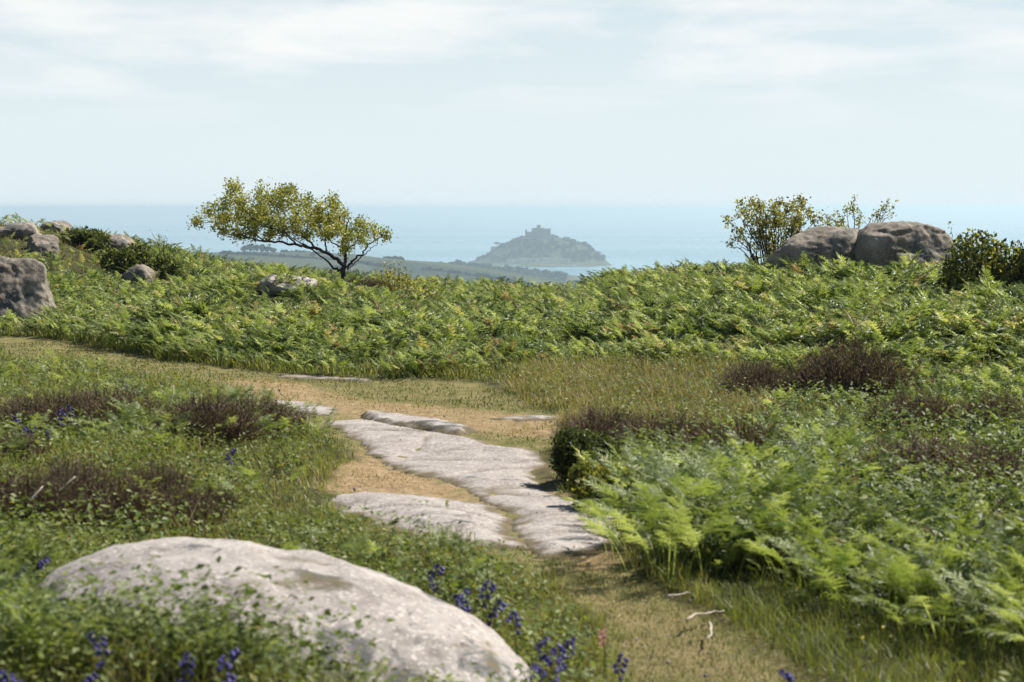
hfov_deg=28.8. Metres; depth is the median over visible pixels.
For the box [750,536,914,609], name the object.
bracken plant
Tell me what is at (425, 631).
boulder
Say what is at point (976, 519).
bracken plant
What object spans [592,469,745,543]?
bracken plant
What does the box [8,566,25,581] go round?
bluebell
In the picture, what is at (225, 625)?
bracken plant
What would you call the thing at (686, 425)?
bracken plant
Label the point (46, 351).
bracken plant
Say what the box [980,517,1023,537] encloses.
bracken plant
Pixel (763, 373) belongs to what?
heather mound
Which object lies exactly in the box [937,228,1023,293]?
gorse bush
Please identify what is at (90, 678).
bluebell
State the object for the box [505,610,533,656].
bluebell
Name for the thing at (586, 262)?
island hill
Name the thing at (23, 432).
bluebell
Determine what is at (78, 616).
bracken plant
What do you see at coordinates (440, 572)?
bluebell
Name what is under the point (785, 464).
bracken plant
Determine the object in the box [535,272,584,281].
coast land
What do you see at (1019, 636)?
bracken plant
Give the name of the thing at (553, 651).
bluebell
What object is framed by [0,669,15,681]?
bluebell
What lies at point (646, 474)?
bracken plant
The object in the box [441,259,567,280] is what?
shore woods
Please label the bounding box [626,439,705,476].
bracken plant
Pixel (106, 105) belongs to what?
sky
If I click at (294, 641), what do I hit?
bracken plant
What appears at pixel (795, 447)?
bracken plant
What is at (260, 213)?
hawthorn tree
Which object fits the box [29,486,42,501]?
dead twig
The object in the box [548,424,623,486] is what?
gorse bush
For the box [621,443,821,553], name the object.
bracken plant
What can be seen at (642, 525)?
bracken plant
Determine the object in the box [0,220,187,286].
grass
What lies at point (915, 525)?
bracken plant
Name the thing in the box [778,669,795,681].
bluebell
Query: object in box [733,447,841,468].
bracken plant
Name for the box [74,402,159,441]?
bracken plant
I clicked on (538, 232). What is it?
castle
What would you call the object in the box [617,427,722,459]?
bracken plant
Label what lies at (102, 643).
bluebell
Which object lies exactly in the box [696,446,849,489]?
bracken plant
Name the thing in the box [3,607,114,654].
bracken plant
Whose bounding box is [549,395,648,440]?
heather mound
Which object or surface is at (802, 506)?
bracken plant
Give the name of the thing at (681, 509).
bracken plant
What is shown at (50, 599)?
bracken plant
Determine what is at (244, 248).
distant tree
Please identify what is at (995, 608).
bracken plant
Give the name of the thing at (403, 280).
shrub
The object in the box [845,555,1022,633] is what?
bracken plant
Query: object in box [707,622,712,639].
dead twig
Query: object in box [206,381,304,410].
bracken plant
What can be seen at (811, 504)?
bracken plant
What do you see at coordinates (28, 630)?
bracken plant
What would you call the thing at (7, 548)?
bracken plant
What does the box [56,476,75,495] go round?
dead twig
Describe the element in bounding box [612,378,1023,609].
ground cover
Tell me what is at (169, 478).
heather mound
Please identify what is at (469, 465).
rock slab
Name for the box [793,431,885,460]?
bracken plant
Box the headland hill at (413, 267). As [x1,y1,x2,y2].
[192,252,578,292]
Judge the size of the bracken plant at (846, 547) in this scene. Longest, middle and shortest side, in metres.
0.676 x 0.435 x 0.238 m
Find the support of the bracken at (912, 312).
on the ground at (468, 388)
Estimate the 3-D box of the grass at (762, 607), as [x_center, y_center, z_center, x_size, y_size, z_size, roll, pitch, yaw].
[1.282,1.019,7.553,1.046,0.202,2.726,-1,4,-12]
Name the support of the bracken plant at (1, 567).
on the ground at (468, 388)
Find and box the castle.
[517,224,554,240]
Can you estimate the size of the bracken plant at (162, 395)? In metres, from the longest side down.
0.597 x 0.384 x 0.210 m
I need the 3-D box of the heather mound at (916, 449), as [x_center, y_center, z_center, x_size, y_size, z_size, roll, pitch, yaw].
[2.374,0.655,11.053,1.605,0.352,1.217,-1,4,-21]
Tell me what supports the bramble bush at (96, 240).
on the ground at (468, 388)
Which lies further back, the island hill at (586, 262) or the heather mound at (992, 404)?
the island hill at (586, 262)
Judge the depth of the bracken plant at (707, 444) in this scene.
10.84 m
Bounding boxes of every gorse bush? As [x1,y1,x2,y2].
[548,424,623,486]
[565,458,643,514]
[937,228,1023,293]
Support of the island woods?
on the island hill at (586, 262)
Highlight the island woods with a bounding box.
[475,235,605,261]
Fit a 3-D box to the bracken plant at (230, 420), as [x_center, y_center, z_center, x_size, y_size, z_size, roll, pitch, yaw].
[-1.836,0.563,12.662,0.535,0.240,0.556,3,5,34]
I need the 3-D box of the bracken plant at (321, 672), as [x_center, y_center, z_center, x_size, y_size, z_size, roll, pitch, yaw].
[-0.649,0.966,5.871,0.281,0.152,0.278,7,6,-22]
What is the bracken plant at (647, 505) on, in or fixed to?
on the ground at (468, 388)
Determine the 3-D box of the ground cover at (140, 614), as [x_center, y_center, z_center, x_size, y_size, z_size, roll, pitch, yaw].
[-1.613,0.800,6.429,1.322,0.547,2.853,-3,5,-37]
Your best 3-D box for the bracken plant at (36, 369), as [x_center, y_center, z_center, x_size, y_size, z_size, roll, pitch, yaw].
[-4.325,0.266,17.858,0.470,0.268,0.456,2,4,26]
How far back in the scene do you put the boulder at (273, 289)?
33.08 m
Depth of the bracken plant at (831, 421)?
12.84 m
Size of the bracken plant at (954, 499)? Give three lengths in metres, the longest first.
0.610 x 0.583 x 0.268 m
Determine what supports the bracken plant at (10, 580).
on the ground at (468, 388)
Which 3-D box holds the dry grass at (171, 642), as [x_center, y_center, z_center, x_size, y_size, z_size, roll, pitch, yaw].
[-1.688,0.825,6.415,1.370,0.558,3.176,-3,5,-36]
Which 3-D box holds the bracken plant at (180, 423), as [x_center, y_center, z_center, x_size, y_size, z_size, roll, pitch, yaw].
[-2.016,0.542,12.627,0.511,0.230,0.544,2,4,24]
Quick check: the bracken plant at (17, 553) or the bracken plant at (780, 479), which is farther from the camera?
the bracken plant at (780, 479)
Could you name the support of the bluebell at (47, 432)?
on the ground at (468, 388)
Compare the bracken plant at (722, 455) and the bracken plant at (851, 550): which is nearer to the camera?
the bracken plant at (851, 550)
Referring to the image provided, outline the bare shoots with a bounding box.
[148,233,174,265]
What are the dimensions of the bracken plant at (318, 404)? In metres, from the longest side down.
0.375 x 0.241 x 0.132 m
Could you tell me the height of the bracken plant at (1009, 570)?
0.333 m
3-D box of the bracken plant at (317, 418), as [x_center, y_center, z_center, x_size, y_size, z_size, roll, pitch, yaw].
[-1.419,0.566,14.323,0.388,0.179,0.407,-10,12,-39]
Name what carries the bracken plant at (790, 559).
on the ground at (468, 388)
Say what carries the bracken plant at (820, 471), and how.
on the ground at (468, 388)
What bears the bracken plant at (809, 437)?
on the ground at (468, 388)
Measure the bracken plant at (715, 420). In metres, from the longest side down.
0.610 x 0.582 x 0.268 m
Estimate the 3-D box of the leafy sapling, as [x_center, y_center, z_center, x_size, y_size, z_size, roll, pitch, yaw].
[7.423,-1.345,33.433,0.419,1.340,0.330,0,4,0]
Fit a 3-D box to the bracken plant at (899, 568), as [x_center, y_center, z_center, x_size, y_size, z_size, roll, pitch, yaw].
[1.533,0.950,7.687,0.581,0.357,0.585,-2,4,-29]
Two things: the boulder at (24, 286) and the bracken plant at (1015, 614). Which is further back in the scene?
the boulder at (24, 286)
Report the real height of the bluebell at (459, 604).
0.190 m
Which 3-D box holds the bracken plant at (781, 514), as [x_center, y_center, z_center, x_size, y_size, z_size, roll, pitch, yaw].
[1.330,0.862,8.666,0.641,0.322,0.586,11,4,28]
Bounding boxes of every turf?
[0,340,829,681]
[206,377,634,567]
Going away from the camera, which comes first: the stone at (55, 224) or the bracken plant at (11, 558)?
the bracken plant at (11, 558)
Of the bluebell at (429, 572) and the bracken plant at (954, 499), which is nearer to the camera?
the bluebell at (429, 572)
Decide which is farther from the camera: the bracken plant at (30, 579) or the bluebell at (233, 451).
the bluebell at (233, 451)
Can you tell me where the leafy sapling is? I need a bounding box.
[947,221,963,250]
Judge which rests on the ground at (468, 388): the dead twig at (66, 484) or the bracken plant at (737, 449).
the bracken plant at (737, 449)
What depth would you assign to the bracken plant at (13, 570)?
7.18 m
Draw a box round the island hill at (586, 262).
[466,236,610,266]
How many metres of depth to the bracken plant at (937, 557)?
8.10 m
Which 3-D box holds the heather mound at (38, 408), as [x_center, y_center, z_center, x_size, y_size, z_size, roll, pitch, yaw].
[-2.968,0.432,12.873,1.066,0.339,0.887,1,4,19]
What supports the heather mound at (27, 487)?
on the ground at (468, 388)
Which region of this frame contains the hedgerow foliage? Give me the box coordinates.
[211,249,572,291]
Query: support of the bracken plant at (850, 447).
on the ground at (468, 388)
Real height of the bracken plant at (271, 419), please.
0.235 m
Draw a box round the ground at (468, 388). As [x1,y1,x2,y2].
[0,230,1023,681]
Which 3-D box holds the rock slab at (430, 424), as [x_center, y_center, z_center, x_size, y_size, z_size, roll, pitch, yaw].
[-0.752,0.626,14.921,0.676,0.112,1.843,-3,5,-38]
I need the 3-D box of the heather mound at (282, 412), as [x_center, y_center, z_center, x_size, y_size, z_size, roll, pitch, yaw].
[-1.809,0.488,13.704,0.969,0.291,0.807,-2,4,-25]
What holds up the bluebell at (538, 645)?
on the ground at (468, 388)
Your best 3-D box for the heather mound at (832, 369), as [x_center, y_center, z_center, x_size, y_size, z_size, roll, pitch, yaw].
[2.853,0.186,16.811,1.378,0.627,1.123,3,5,37]
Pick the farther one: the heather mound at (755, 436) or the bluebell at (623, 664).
the heather mound at (755, 436)
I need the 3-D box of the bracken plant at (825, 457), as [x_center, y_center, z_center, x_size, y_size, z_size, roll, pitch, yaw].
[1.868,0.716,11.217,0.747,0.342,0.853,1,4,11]
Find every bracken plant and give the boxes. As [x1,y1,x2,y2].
[0,355,19,364]
[0,358,20,383]
[0,537,27,574]
[0,537,64,567]
[0,538,56,577]
[0,542,65,586]
[0,543,33,570]
[0,554,20,569]
[0,560,31,589]
[0,569,92,621]
[0,589,162,659]
[0,593,132,664]
[0,597,112,668]
[0,601,117,654]
[0,602,128,663]
[1,357,54,380]
[1,531,84,583]
[1,541,52,568]
[1,569,44,597]
[1,576,61,604]
[1,604,79,662]
[3,538,15,556]
[3,553,44,596]
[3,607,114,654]
[7,590,75,611]
[8,585,110,614]
[9,554,42,593]
[13,570,46,603]
[19,597,123,616]
[37,354,82,371]
[42,347,83,365]
[55,605,171,659]
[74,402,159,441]
[88,376,182,412]
[97,378,191,406]
[102,593,207,660]
[103,393,197,433]
[105,389,167,403]
[112,397,177,428]
[113,580,271,664]
[121,407,193,442]
[128,604,251,664]
[140,388,183,403]
[142,617,232,665]
[145,389,188,403]
[148,605,231,656]
[152,605,247,664]
[153,399,219,435]
[154,383,202,398]
[155,411,226,440]
[158,381,228,401]
[176,622,281,674]
[180,384,254,401]
[184,383,249,401]
[189,414,269,445]
[198,610,302,671]
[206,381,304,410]
[245,623,335,679]
[247,413,287,438]
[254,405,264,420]
[259,647,339,681]
[282,399,325,413]
[296,407,335,427]
[298,415,339,437]
[309,653,393,681]
[561,478,770,569]
[566,489,724,559]
[572,499,773,579]
[574,452,702,524]
[584,445,752,530]
[588,447,707,515]
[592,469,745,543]
[596,437,691,473]
[604,445,746,498]
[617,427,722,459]
[617,483,744,545]
[620,427,665,451]
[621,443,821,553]
[621,455,782,506]
[624,453,768,481]
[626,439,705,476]
[630,415,748,439]
[632,463,739,486]
[632,464,817,538]
[637,469,824,568]
[644,439,807,477]
[648,443,754,473]
[650,484,785,554]
[658,512,793,580]
[659,435,819,479]
[669,447,828,520]
[677,475,849,522]
[679,453,865,495]
[680,438,812,469]
[683,441,767,463]
[694,414,782,429]
[696,441,824,460]
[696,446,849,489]
[698,472,849,510]
[699,427,757,445]
[706,475,859,565]
[713,440,835,471]
[714,422,823,463]
[720,512,847,578]
[725,488,892,564]
[730,450,827,475]
[730,514,873,589]
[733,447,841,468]
[733,464,832,483]
[735,428,815,456]
[736,474,871,511]
[737,463,862,498]
[738,489,876,533]
[741,490,844,517]
[741,500,877,569]
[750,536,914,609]
[751,433,878,452]
[753,464,844,491]
[757,454,892,478]
[761,410,869,442]
[761,523,911,578]
[764,426,829,440]
[768,435,888,463]
[770,522,914,597]
[773,491,886,552]
[774,406,877,440]
[775,429,895,453]
[777,547,919,619]
[779,434,908,473]
[780,444,870,468]
[781,426,910,452]
[782,495,914,572]
[788,452,903,503]
[788,488,936,552]
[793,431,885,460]
[799,444,932,500]
[800,430,877,448]
[806,425,931,459]
[808,445,900,461]
[812,534,963,605]
[818,440,923,464]
[819,434,936,475]
[830,505,937,548]
[832,545,999,628]
[833,514,960,560]
[842,532,983,597]
[845,540,1022,643]
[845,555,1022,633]
[846,434,927,456]
[846,503,999,557]
[848,525,928,581]
[853,548,982,611]
[865,514,1017,550]
[874,533,1023,612]
[877,538,1023,643]
[881,510,1008,537]
[885,538,1018,604]
[899,513,1022,557]
[904,476,981,514]
[921,488,1020,510]
[923,483,1017,524]
[926,547,1023,620]
[927,568,1023,654]
[931,546,1023,614]
[931,560,1023,632]
[938,567,1023,652]
[944,519,1023,597]
[948,512,1023,607]
[951,508,1022,540]
[959,488,1023,528]
[960,601,1023,644]
[968,551,1022,644]
[972,544,1023,588]
[975,510,1019,527]
[975,555,1022,596]
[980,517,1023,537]
[985,598,1023,624]
[988,546,1009,567]
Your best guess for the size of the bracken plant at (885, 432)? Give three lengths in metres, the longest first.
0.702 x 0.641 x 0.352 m
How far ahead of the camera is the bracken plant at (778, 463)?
11.07 m
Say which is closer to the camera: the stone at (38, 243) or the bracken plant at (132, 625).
the bracken plant at (132, 625)
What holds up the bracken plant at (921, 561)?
on the ground at (468, 388)
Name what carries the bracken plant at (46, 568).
on the ground at (468, 388)
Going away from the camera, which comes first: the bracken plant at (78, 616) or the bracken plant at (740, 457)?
the bracken plant at (78, 616)
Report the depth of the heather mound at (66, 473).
9.32 m
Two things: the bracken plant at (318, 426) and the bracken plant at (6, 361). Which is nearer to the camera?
the bracken plant at (318, 426)
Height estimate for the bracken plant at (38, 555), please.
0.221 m
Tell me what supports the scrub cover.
on the ground at (468, 388)
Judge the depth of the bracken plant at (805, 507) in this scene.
8.75 m
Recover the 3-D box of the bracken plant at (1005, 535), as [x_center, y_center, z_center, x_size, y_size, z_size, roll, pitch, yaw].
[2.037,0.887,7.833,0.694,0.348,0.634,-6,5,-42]
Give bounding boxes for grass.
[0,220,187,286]
[1,321,1023,394]
[1,540,364,681]
[493,349,788,433]
[578,354,1023,681]
[628,549,1023,681]
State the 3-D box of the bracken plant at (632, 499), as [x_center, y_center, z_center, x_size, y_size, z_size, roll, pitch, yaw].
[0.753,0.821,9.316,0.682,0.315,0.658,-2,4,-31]
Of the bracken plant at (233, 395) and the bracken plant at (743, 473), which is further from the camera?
the bracken plant at (233, 395)
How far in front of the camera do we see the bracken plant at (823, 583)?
7.73 m
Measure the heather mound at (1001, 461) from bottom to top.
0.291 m
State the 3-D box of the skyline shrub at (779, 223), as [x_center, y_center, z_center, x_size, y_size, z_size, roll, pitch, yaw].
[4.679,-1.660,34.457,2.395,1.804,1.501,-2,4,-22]
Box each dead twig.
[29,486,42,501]
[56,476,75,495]
[666,592,689,596]
[685,610,723,620]
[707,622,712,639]
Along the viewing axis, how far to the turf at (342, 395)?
14.87 m
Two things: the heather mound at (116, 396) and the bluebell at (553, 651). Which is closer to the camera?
the bluebell at (553, 651)
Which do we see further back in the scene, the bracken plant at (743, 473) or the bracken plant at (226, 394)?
the bracken plant at (226, 394)
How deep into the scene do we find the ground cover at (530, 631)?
8.76 m
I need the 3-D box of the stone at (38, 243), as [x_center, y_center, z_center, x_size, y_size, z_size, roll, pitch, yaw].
[-9.072,-1.811,38.452,0.636,0.523,0.623,0,4,0]
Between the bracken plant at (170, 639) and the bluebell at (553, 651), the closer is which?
the bracken plant at (170, 639)
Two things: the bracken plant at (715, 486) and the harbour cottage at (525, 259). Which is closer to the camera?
the bracken plant at (715, 486)
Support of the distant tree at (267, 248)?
on the headland hill at (413, 267)
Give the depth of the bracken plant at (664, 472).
9.72 m
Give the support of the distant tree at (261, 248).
on the headland hill at (413, 267)
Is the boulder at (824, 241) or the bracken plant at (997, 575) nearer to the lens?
the bracken plant at (997, 575)
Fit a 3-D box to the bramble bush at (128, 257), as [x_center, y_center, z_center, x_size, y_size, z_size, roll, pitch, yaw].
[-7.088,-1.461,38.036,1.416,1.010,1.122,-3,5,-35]
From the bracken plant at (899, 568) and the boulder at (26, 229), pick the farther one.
the boulder at (26, 229)
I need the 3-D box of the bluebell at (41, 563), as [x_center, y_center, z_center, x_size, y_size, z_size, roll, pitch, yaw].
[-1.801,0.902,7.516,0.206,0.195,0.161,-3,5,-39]
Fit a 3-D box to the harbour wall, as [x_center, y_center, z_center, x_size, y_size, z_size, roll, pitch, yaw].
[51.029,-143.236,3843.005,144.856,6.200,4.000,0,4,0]
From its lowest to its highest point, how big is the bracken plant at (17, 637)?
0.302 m
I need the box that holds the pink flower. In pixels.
[598,628,606,681]
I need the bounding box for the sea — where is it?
[0,212,1023,283]
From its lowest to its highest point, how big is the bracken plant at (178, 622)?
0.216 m
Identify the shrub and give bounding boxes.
[372,260,436,299]
[721,193,848,267]
[820,194,898,228]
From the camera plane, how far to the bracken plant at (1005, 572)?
7.21 m
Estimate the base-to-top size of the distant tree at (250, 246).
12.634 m
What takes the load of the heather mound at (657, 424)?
on the ground at (468, 388)
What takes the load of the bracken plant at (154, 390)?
on the ground at (468, 388)
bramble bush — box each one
[57,225,113,252]
[97,238,179,281]
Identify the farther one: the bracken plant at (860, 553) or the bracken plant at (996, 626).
the bracken plant at (860, 553)
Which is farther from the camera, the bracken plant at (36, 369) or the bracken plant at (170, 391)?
the bracken plant at (36, 369)
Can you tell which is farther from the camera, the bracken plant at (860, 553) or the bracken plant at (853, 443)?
the bracken plant at (853, 443)
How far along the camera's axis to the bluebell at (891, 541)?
8.30 m
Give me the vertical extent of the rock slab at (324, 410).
0.113 m
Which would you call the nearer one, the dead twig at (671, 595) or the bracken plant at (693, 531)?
the dead twig at (671, 595)
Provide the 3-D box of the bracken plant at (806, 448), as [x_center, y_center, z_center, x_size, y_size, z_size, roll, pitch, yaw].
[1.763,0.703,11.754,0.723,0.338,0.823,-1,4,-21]
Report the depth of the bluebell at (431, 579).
7.77 m
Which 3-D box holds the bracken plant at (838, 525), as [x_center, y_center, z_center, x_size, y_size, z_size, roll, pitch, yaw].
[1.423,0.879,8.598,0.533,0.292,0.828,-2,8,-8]
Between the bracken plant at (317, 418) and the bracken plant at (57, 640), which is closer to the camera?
the bracken plant at (57, 640)
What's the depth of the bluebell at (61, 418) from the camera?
12.07 m
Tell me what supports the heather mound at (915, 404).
on the ground at (468, 388)
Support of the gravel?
on the ground at (468, 388)
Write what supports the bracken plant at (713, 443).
on the ground at (468, 388)
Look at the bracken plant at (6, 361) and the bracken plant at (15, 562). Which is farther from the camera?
the bracken plant at (6, 361)
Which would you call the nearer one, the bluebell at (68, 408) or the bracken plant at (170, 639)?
the bracken plant at (170, 639)
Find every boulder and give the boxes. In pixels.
[0,221,41,240]
[0,256,56,330]
[29,537,537,681]
[103,234,136,250]
[256,273,318,294]
[762,226,858,269]
[854,221,955,271]
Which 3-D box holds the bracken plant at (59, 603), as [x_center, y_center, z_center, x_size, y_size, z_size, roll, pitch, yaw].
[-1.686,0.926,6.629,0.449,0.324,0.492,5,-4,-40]
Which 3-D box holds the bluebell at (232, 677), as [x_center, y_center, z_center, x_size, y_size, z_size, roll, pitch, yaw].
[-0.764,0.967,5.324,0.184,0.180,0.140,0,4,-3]
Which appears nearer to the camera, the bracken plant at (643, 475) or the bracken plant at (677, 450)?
the bracken plant at (643, 475)
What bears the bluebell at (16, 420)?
on the ground at (468, 388)
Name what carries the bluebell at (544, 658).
on the ground at (468, 388)
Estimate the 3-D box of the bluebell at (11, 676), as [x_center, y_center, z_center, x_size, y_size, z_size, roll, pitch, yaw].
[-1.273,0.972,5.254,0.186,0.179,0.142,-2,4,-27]
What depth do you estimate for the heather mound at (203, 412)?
12.58 m
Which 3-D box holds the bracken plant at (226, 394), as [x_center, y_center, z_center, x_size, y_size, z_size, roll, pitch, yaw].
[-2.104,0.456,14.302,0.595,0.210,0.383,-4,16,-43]
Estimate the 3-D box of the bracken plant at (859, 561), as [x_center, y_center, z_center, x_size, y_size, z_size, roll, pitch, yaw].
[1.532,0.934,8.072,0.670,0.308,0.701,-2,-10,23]
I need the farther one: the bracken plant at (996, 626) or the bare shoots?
the bare shoots
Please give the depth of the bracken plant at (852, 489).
9.63 m
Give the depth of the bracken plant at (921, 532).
8.09 m
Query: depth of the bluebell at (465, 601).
7.34 m
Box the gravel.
[110,354,776,677]
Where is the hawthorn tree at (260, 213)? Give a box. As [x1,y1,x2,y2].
[186,176,397,278]
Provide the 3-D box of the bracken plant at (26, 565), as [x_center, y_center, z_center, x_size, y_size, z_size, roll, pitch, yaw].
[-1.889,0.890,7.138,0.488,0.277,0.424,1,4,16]
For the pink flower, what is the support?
on the ground at (468, 388)
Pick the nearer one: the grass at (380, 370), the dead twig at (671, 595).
the dead twig at (671, 595)
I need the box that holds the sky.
[0,0,1023,211]
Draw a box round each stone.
[26,234,58,256]
[40,220,71,233]
[120,264,154,287]
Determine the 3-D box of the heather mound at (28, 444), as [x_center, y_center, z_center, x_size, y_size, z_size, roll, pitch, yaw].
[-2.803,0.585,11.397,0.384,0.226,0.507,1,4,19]
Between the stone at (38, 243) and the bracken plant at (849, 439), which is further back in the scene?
the stone at (38, 243)
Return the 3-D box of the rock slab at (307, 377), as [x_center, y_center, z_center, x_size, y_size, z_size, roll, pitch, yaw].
[-1.760,0.365,18.776,1.607,0.082,0.739,3,5,33]
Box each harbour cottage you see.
[522,257,527,262]
[545,257,550,262]
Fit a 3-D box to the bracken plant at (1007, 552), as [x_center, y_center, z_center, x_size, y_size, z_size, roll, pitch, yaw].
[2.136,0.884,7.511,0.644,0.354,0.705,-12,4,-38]
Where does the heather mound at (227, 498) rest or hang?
on the ground at (468, 388)
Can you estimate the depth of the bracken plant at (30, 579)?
6.97 m
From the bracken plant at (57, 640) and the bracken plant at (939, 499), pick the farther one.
the bracken plant at (939, 499)
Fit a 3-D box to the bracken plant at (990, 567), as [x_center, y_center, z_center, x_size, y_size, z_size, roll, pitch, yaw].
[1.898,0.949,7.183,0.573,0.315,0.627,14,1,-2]
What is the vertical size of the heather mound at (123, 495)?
0.327 m
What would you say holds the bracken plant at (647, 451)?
on the ground at (468, 388)
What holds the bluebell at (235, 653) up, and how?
on the ground at (468, 388)
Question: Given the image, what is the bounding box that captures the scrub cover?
[0,354,527,609]
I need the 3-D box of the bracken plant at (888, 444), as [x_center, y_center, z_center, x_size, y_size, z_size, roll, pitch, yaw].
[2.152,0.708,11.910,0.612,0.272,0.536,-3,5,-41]
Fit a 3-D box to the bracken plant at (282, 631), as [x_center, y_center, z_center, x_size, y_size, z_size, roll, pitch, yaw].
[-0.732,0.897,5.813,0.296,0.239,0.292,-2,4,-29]
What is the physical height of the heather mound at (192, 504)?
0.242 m
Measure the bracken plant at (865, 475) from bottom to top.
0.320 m
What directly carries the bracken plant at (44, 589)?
on the ground at (468, 388)
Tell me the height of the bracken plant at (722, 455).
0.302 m
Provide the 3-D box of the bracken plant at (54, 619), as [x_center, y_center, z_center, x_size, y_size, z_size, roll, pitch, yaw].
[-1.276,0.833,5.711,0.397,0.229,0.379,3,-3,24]
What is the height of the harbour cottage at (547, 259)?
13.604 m
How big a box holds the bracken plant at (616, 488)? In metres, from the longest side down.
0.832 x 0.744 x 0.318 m
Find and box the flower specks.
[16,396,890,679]
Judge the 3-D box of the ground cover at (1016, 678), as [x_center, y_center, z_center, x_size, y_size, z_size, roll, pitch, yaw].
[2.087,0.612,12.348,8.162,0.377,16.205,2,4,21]
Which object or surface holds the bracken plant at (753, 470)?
on the ground at (468, 388)
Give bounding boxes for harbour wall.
[501,265,575,266]
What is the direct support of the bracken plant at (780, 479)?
on the ground at (468, 388)
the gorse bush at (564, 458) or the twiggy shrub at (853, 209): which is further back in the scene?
the twiggy shrub at (853, 209)
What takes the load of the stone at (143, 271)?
on the ground at (468, 388)
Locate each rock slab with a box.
[270,401,338,416]
[274,374,371,382]
[318,419,618,558]
[333,492,531,550]
[359,410,483,435]
[489,415,557,421]
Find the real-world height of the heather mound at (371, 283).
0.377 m
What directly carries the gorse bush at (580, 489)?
on the ground at (468, 388)
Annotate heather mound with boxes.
[0,380,130,435]
[0,425,52,463]
[0,459,103,526]
[32,445,118,511]
[40,379,169,431]
[66,460,191,534]
[113,453,201,499]
[141,384,273,444]
[152,480,233,531]
[197,482,246,514]
[206,390,314,433]
[333,274,401,290]
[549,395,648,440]
[598,404,727,455]
[657,408,811,460]
[713,353,800,398]
[779,327,926,401]
[825,427,1023,496]
[851,383,972,434]
[916,440,1023,496]
[952,386,1023,434]
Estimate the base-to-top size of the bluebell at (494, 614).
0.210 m
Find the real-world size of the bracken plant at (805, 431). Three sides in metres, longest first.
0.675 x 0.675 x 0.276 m
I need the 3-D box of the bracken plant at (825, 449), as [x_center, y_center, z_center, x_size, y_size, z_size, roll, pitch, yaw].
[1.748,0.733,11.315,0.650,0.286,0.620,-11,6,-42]
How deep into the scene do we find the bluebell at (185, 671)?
5.36 m
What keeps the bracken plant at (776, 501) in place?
on the ground at (468, 388)
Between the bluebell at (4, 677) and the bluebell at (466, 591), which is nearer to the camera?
the bluebell at (4, 677)
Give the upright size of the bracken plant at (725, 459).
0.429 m
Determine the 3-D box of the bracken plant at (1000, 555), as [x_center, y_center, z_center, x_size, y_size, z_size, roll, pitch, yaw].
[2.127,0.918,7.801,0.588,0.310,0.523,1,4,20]
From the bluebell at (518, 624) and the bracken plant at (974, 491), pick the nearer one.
the bluebell at (518, 624)
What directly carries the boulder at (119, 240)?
on the ground at (468, 388)
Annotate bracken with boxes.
[0,212,1023,577]
[0,347,491,586]
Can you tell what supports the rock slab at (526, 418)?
on the ground at (468, 388)
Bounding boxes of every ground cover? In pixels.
[0,342,641,681]
[0,496,394,681]
[602,343,1023,681]
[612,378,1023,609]
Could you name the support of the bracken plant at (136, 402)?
on the ground at (468, 388)
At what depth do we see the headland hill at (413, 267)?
2210.43 m
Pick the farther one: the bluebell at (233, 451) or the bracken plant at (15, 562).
the bluebell at (233, 451)
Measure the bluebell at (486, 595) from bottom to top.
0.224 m
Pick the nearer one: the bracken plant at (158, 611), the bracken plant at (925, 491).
the bracken plant at (158, 611)
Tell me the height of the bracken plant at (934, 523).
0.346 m
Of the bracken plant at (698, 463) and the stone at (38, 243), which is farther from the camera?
the stone at (38, 243)
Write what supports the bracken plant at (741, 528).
on the ground at (468, 388)
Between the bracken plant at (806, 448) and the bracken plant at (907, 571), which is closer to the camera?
the bracken plant at (907, 571)
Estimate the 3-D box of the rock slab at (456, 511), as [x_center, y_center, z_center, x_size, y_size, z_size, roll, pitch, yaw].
[-0.346,0.926,10.338,1.052,0.120,2.443,-2,4,-25]
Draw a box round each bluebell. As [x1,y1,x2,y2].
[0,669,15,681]
[6,673,22,681]
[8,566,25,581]
[12,416,24,427]
[16,426,28,459]
[31,556,49,587]
[45,408,66,442]
[45,428,53,442]
[63,405,75,433]
[82,672,97,681]
[87,632,124,681]
[176,652,196,681]
[215,647,241,680]
[222,674,236,681]
[225,448,239,479]
[425,564,441,593]
[428,563,443,595]
[428,576,441,597]
[452,594,471,613]
[455,587,469,603]
[455,600,467,611]
[478,580,510,629]
[485,599,512,647]
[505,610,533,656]
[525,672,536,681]
[530,662,546,681]
[535,637,549,678]
[541,653,563,681]
[549,644,602,681]
[552,636,577,681]
[612,653,629,681]
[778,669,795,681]
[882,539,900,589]
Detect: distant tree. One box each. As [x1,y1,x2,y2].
[240,245,247,250]
[246,243,253,251]
[253,244,258,251]
[258,244,264,251]
[264,246,271,251]
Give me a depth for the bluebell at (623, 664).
6.33 m

